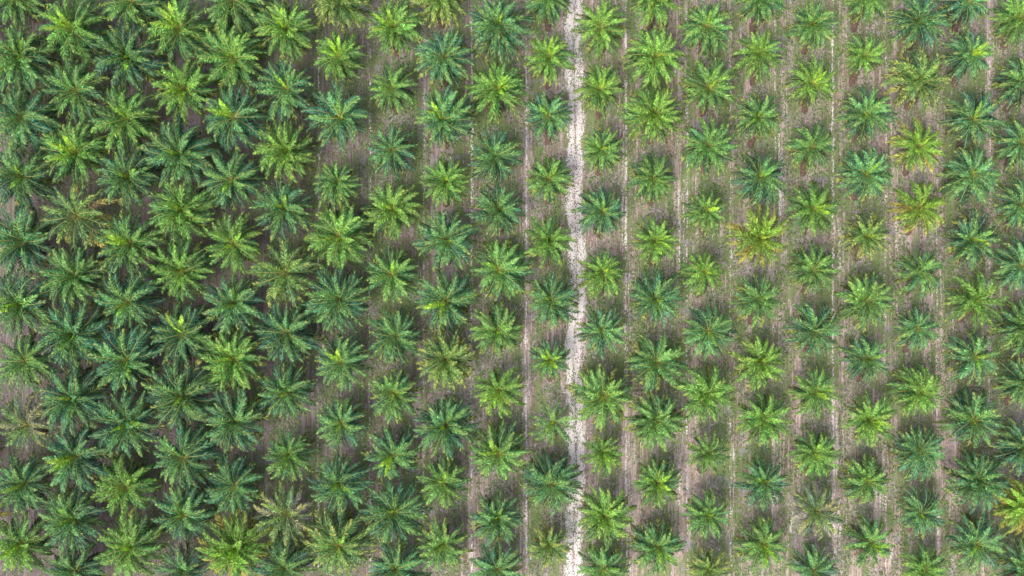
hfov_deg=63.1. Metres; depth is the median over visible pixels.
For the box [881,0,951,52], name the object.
oil palm
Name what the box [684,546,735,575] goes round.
oil palm
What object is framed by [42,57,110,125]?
oil palm
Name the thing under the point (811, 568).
oil palm
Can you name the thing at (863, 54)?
oil palm
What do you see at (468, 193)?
wheel track
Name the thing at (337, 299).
oil palm
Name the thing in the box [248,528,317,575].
oil palm
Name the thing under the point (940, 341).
wheel track
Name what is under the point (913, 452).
oil palm
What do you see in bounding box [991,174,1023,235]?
oil palm
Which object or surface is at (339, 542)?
oil palm
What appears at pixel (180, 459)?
oil palm
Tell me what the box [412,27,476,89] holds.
oil palm
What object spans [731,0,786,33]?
oil palm
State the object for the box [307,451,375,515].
oil palm
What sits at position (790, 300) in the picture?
wheel track
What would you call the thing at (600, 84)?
oil palm
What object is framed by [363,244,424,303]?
oil palm
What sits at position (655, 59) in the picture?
oil palm
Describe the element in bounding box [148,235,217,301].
oil palm
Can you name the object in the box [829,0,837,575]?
wheel track
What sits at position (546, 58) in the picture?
oil palm
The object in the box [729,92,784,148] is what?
oil palm
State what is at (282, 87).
oil palm
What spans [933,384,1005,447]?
oil palm
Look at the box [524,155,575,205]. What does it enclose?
oil palm
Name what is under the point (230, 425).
oil palm
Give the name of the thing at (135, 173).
oil palm
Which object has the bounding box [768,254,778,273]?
wheel track
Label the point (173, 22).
oil palm
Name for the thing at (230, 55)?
oil palm
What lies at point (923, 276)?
oil palm
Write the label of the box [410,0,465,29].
oil palm
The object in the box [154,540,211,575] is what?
oil palm
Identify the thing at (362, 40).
wheel track
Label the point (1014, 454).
oil palm
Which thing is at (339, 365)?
oil palm
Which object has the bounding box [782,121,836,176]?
oil palm
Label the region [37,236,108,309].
oil palm
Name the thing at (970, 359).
oil palm
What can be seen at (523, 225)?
wheel track
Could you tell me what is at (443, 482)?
oil palm
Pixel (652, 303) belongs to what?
oil palm
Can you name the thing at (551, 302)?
oil palm
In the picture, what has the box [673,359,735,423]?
oil palm
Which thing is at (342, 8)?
oil palm
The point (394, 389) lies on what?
oil palm
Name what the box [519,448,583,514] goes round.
oil palm
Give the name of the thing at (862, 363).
oil palm
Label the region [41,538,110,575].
oil palm
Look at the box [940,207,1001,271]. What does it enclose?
oil palm
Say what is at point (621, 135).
wheel track
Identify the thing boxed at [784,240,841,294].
oil palm
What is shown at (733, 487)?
wheel track
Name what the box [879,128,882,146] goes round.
wheel track
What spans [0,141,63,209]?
oil palm
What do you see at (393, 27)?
oil palm
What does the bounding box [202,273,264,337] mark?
oil palm
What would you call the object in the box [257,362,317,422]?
oil palm
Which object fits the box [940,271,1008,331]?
oil palm
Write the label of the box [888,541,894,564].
wheel track
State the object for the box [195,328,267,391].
oil palm
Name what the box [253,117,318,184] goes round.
oil palm
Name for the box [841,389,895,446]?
oil palm
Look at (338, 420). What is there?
oil palm
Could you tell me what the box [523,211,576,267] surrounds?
oil palm
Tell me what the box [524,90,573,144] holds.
oil palm
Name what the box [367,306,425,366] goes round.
oil palm
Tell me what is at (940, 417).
wheel track
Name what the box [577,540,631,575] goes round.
oil palm
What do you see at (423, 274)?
wheel track
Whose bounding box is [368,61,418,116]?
oil palm
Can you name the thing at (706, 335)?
oil palm
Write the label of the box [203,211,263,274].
oil palm
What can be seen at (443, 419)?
oil palm
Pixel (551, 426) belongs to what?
oil palm
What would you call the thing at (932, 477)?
wheel track
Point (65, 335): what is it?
oil palm
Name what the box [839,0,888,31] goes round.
oil palm
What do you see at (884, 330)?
wheel track
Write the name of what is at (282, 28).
oil palm
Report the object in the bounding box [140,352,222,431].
oil palm
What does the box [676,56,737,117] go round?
oil palm
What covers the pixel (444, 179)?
oil palm
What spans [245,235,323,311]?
oil palm
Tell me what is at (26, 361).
oil palm
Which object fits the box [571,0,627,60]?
oil palm
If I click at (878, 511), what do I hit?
wheel track
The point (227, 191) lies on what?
oil palm
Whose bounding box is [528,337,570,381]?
oil palm
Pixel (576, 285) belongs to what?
track litter
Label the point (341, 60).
oil palm
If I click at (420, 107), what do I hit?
wheel track
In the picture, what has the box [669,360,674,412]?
wheel track
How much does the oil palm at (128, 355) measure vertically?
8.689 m
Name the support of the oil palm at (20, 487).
on the ground at (538, 384)
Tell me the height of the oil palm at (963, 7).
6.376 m
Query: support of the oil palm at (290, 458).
on the ground at (538, 384)
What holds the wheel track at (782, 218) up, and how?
on the ground at (538, 384)
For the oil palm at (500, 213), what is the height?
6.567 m
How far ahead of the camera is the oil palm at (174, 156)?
121.78 m
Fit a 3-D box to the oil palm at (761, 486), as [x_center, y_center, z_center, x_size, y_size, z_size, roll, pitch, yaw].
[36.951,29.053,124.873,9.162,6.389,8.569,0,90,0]
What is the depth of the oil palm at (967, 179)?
123.97 m
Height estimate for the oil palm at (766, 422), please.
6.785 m
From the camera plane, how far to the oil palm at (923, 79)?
123.26 m
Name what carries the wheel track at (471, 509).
on the ground at (538, 384)
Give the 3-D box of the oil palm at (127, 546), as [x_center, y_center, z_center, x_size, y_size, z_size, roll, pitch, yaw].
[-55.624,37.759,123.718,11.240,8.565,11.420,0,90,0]
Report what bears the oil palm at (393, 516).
on the ground at (538, 384)
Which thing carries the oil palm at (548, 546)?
on the ground at (538, 384)
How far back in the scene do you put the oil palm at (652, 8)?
123.12 m
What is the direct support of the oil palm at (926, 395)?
on the ground at (538, 384)
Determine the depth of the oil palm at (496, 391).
123.11 m
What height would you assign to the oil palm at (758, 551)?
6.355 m
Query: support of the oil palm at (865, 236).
on the ground at (538, 384)
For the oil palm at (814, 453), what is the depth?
124.02 m
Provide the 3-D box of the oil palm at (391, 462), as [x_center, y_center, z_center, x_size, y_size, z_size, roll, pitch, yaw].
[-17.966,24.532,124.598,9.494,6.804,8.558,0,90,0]
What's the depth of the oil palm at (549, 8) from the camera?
123.66 m
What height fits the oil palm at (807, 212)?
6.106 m
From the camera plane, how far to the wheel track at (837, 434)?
127.98 m
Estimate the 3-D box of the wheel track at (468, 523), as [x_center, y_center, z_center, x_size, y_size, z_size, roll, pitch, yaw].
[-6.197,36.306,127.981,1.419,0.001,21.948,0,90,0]
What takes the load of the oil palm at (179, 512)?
on the ground at (538, 384)
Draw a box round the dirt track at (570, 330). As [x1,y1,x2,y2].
[560,0,590,575]
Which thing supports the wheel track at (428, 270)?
on the ground at (538, 384)
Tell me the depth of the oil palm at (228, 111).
122.39 m
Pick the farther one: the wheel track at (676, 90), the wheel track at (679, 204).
the wheel track at (679, 204)
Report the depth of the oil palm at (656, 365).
123.75 m
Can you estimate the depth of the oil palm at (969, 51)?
123.36 m
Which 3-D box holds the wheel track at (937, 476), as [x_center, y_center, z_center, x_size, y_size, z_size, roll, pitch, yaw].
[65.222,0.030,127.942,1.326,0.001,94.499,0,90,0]
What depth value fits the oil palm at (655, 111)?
123.48 m
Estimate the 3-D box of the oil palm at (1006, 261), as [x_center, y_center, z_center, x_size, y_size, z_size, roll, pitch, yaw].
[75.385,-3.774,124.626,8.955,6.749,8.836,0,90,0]
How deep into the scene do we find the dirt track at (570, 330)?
128.00 m
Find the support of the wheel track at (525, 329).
on the ground at (538, 384)
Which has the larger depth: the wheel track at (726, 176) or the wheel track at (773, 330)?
the wheel track at (726, 176)
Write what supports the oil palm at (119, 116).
on the ground at (538, 384)
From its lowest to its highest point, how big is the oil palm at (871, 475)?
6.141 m
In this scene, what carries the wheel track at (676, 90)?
on the ground at (538, 384)
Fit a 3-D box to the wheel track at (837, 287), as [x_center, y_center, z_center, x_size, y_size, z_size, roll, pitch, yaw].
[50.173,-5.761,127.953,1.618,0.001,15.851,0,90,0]
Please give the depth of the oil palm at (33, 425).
122.54 m
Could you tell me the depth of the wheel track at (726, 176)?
127.97 m
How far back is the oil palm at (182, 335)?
122.63 m
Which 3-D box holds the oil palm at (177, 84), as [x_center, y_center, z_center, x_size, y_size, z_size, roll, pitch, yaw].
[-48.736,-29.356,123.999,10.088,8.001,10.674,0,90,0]
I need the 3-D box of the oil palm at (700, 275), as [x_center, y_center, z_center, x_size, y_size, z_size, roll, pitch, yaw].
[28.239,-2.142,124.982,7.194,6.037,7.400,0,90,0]
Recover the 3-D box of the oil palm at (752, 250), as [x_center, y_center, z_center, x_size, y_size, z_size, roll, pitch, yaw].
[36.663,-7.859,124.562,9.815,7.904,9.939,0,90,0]
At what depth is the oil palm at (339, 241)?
123.08 m
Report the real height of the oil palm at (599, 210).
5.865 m
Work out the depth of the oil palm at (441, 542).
123.30 m
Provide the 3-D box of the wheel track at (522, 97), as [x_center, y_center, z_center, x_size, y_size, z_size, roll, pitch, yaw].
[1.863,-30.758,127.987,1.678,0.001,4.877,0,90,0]
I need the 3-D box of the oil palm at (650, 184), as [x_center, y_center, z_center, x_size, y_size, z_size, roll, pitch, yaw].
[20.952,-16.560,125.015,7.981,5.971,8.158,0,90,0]
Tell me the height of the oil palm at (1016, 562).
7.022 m
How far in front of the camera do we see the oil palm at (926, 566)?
123.54 m
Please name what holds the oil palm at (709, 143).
on the ground at (538, 384)
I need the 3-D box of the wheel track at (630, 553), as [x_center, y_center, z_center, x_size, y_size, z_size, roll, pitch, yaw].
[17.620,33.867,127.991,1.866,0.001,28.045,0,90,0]
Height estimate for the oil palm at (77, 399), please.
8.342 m
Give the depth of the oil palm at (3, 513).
123.30 m
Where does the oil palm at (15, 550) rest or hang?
on the ground at (538, 384)
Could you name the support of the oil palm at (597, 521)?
on the ground at (538, 384)
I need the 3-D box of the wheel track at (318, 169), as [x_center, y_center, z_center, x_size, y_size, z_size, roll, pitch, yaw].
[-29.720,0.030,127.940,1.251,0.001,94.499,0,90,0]
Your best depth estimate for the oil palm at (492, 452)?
123.22 m
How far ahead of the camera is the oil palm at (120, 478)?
122.63 m
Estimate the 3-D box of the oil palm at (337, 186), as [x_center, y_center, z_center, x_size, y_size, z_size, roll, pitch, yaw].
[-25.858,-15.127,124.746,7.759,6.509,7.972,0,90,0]
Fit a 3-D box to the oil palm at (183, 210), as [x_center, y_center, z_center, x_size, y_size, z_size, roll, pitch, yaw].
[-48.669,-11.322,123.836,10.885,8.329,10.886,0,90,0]
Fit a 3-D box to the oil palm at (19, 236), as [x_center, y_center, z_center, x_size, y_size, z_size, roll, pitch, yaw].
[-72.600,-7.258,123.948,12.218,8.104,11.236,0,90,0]
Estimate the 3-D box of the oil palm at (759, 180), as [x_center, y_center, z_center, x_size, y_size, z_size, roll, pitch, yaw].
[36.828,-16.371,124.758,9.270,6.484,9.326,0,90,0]
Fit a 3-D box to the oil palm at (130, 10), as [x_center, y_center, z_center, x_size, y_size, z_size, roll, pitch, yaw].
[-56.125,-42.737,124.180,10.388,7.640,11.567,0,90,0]
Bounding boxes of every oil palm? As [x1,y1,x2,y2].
[0,0,49,29]
[0,23,63,98]
[0,84,66,157]
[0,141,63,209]
[0,201,60,275]
[0,264,56,341]
[0,332,62,394]
[0,392,60,452]
[0,451,64,515]
[0,490,10,530]
[0,510,58,573]
[35,297,113,372]
[37,0,112,67]
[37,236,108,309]
[38,482,109,555]
[39,117,109,189]
[39,180,118,253]
[39,359,109,438]
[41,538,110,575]
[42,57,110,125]
[42,424,118,492]
[87,320,163,394]
[87,384,165,460]
[88,82,162,161]
[89,19,169,102]
[91,452,160,516]
[93,209,167,279]
[93,264,168,329]
[93,506,173,575]
[96,144,165,213]
[100,0,167,40]
[137,114,221,192]
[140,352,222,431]
[146,0,214,68]
[148,176,219,246]
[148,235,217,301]
[149,299,219,365]
[150,58,218,125]
[150,482,222,544]
[153,418,224,491]
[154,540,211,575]
[195,21,267,91]
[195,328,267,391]
[195,507,275,575]
[199,147,265,213]
[201,451,264,515]
[202,84,272,158]
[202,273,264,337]
[202,380,272,453]
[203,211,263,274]
[204,0,280,36]
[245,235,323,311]
[248,56,316,124]
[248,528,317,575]
[249,177,315,241]
[250,480,319,546]
[252,300,327,370]
[253,0,319,62]
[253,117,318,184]
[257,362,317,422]
[263,426,320,483]
[299,503,376,575]
[300,264,371,333]
[301,79,369,154]
[303,200,374,270]
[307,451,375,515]
[310,0,376,33]
[313,29,369,88]
[313,160,362,211]
[314,333,373,392]
[316,396,371,452]
[358,476,432,546]
[359,180,422,241]
[360,424,421,480]
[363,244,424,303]
[365,0,426,56]
[366,367,423,424]
[366,534,431,575]
[367,124,420,180]
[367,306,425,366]
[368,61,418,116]
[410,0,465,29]
[411,210,480,271]
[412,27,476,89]
[412,395,479,460]
[414,84,477,148]
[414,515,474,572]
[415,267,481,333]
[415,454,471,509]
[416,327,477,390]
[418,153,473,207]
[463,57,529,124]
[464,0,538,67]
[466,181,525,235]
[467,300,523,357]
[467,418,531,479]
[467,489,525,546]
[468,124,524,187]
[468,539,524,575]
[469,237,534,300]
[470,362,526,417]
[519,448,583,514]
[521,31,577,89]
[523,0,571,32]
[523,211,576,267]
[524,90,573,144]
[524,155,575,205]
[524,268,583,330]
[524,524,571,569]
[527,399,576,446]
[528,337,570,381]
[566,363,635,432]
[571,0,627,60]
[571,186,625,239]
[573,63,624,119]
[574,305,628,360]
[576,250,625,298]
[576,485,636,551]
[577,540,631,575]
[579,432,624,478]
[580,123,627,175]
[616,83,684,146]
[620,25,684,91]
[622,389,688,451]
[624,331,688,392]
[625,151,678,205]
[625,516,686,574]
[626,263,686,326]
[628,0,682,30]
[629,215,679,265]
[632,453,681,507]
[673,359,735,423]
[675,1,734,60]
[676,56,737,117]
[677,249,724,297]
[678,116,739,177]
[680,188,726,235]
[680,303,737,360]
[680,488,732,538]
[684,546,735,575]
[685,430,730,475]
[726,204,789,266]
[726,273,782,327]
[727,334,786,392]
[728,149,788,208]
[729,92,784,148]
[729,453,789,511]
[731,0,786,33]
[732,28,785,85]
[732,513,788,573]
[733,389,793,446]
[781,54,837,114]
[781,299,843,356]
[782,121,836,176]
[783,0,840,55]
[784,180,838,236]
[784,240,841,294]
[785,366,838,418]
[785,540,839,575]
[786,430,841,480]
[790,482,844,540]
[832,146,893,204]
[833,270,895,333]
[834,84,897,144]
[834,331,889,386]
[836,452,889,503]
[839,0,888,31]
[839,31,885,86]
[839,207,891,261]
[840,513,895,568]
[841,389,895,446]
[880,47,950,111]
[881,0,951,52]
[881,362,943,416]
[883,424,945,481]
[886,118,945,176]
[887,180,947,236]
[890,247,945,299]
[891,303,940,352]
[896,486,945,538]
[897,543,948,575]
[933,0,989,32]
[933,146,1001,211]
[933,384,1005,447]
[936,28,995,87]
[937,87,1004,151]
[939,448,1009,513]
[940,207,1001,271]
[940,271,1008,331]
[941,329,1001,385]
[943,510,1006,574]
[986,296,1023,358]
[987,0,1023,49]
[987,234,1023,291]
[988,54,1023,115]
[988,535,1023,575]
[989,116,1023,172]
[990,418,1023,476]
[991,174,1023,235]
[991,476,1023,537]
[992,353,1023,408]
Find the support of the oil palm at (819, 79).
on the ground at (538, 384)
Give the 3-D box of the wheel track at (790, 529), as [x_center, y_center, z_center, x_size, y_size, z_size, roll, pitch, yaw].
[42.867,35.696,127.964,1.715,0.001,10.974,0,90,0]
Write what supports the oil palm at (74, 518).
on the ground at (538, 384)
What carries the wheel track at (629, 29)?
on the ground at (538, 384)
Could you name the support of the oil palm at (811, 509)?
on the ground at (538, 384)
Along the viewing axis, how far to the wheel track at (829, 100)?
127.99 m
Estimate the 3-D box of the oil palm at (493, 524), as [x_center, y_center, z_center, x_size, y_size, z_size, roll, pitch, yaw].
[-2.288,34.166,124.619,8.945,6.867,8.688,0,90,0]
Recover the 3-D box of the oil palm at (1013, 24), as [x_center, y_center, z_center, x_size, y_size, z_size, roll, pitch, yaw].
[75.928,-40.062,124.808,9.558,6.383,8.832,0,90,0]
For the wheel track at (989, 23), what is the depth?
127.94 m
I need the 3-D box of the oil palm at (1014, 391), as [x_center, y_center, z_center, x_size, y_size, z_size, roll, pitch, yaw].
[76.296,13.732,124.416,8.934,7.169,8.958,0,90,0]
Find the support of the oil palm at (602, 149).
on the ground at (538, 384)
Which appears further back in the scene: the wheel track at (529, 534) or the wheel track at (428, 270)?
the wheel track at (529, 534)
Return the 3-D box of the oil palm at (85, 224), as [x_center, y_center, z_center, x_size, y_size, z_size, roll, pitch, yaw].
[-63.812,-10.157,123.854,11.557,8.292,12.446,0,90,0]
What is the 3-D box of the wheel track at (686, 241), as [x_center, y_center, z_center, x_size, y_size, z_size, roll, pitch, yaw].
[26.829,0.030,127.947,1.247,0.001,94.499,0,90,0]
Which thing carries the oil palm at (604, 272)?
on the ground at (538, 384)
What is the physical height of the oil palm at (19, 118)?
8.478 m
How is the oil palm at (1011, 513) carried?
on the ground at (538, 384)
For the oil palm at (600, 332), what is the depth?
123.08 m
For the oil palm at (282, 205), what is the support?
on the ground at (538, 384)
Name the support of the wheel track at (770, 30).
on the ground at (538, 384)
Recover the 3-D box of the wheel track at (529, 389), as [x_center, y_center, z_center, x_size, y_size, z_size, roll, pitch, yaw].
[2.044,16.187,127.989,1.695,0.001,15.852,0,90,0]
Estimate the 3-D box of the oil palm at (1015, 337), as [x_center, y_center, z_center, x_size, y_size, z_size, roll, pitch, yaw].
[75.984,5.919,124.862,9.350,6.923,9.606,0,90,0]
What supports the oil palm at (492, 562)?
on the ground at (538, 384)
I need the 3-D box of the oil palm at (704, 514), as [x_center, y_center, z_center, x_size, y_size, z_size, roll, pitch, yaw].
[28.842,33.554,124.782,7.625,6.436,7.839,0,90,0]
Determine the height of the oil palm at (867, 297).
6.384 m
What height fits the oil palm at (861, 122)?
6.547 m
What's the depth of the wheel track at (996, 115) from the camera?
127.96 m
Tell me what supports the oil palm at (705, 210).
on the ground at (538, 384)
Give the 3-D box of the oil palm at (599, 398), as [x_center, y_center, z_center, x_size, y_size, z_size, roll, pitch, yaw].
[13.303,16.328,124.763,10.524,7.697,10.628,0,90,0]
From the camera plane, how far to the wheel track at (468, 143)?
127.98 m
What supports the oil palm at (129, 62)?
on the ground at (538, 384)
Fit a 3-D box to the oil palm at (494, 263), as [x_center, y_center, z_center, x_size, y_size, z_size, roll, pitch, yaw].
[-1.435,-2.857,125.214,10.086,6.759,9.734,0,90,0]
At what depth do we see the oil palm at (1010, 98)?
124.04 m
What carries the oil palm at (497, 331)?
on the ground at (538, 384)
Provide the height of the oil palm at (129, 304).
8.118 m
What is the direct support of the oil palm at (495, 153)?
on the ground at (538, 384)
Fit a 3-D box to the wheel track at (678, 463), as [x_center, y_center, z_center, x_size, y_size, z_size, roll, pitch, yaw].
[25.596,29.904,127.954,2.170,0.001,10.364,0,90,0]
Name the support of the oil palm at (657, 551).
on the ground at (538, 384)
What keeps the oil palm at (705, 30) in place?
on the ground at (538, 384)
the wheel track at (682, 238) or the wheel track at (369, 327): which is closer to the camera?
the wheel track at (369, 327)
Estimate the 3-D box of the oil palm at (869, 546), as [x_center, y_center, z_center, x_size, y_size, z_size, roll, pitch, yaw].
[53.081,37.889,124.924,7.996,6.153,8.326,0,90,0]
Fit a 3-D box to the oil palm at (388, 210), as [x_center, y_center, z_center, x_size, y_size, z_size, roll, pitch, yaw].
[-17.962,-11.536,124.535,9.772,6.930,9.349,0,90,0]
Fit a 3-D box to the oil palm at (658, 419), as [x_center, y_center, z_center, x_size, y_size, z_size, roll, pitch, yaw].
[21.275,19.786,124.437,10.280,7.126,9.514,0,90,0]
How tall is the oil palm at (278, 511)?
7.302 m
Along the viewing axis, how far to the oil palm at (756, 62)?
123.69 m
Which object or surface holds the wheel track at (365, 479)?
on the ground at (538, 384)
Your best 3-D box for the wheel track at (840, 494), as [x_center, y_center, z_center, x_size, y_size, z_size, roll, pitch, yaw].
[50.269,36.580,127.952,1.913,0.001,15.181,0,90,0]
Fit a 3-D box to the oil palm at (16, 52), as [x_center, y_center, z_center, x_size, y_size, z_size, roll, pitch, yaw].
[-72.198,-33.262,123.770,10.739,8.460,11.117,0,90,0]
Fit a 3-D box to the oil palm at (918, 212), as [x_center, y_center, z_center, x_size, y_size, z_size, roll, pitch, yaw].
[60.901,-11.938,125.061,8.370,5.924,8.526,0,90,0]
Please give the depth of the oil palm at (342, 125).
122.89 m
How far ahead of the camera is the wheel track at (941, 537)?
127.96 m
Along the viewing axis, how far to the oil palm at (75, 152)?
122.03 m
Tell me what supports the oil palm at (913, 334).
on the ground at (538, 384)
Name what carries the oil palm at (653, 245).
on the ground at (538, 384)
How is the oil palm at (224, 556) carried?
on the ground at (538, 384)
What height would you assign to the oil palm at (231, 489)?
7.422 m
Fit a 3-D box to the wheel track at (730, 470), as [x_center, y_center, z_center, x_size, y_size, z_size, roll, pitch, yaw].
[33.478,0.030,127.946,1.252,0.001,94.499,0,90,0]
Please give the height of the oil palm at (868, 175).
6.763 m
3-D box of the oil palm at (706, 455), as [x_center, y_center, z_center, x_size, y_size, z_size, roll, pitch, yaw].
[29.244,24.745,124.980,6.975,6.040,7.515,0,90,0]
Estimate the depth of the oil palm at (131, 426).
121.81 m
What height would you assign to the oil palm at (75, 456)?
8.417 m
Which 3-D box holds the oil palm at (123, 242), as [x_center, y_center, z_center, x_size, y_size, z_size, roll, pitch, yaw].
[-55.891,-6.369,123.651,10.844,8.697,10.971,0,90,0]
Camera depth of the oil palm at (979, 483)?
123.22 m
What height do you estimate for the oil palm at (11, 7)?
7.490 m
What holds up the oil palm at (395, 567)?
on the ground at (538, 384)
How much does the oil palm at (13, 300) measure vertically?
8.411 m
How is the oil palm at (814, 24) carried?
on the ground at (538, 384)
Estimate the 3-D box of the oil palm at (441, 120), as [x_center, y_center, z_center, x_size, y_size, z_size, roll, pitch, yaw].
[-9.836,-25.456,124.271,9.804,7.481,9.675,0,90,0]
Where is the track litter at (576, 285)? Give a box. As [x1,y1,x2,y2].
[561,0,588,575]
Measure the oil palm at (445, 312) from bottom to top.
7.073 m
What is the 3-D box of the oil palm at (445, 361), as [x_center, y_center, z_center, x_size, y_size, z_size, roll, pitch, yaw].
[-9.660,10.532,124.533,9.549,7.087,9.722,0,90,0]
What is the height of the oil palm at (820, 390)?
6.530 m
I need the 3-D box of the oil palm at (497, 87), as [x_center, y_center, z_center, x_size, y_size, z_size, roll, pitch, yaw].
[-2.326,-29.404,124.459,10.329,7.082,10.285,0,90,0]
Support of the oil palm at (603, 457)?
on the ground at (538, 384)
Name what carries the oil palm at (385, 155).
on the ground at (538, 384)
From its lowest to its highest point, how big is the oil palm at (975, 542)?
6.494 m
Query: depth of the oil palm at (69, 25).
122.28 m
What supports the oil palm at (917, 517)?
on the ground at (538, 384)
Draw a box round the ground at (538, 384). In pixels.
[0,0,1023,575]
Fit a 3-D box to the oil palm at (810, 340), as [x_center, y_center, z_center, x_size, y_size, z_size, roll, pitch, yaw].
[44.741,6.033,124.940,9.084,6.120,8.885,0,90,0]
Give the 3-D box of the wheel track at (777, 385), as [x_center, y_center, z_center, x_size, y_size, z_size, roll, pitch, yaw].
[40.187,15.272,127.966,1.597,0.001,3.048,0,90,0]
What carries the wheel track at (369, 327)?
on the ground at (538, 384)
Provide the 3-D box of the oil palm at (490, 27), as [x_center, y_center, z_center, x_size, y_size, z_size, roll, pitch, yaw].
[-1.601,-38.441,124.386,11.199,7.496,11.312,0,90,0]
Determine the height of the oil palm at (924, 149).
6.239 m
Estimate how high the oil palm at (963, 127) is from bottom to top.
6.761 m
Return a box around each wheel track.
[314,0,321,575]
[355,36,364,51]
[364,474,373,503]
[366,1,373,575]
[417,262,429,277]
[418,95,421,130]
[419,3,427,572]
[467,121,475,158]
[467,167,469,222]
[467,454,475,573]
[468,0,475,575]
[519,72,523,102]
[520,342,530,444]
[521,187,531,262]
[521,489,531,575]
[522,0,529,575]
[620,119,630,313]
[621,8,629,56]
[621,420,632,575]
[622,0,629,575]
[667,24,681,102]
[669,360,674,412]
[672,449,684,516]
[677,159,681,301]
[681,171,692,305]
[683,0,690,575]
[720,52,726,67]
[723,167,727,186]
[726,0,733,575]
[727,421,735,575]
[767,6,771,35]
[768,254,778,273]
[769,0,778,575]
[769,380,778,397]
[772,123,785,237]
[785,286,795,313]
[786,485,796,556]
[828,0,836,196]
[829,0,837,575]
[830,390,839,552]
[835,199,843,301]
[836,477,845,575]
[873,505,881,520]
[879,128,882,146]
[881,0,888,575]
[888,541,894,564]
[930,167,934,186]
[931,465,943,478]
[932,334,941,349]
[933,0,940,574]
[933,406,941,428]
[934,529,943,556]
[983,57,1000,118]
[986,0,992,575]
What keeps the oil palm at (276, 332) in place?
on the ground at (538, 384)
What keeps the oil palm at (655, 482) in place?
on the ground at (538, 384)
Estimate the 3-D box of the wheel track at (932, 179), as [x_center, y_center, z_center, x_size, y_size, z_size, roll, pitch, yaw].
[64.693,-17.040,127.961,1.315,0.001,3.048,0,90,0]
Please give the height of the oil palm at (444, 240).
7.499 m
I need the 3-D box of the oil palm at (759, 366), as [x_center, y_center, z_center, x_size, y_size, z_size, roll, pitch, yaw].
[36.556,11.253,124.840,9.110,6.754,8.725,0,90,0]
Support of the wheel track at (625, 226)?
on the ground at (538, 384)
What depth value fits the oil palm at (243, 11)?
122.49 m
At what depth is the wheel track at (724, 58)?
127.97 m
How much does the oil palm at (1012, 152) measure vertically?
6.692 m
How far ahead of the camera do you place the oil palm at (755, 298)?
123.37 m

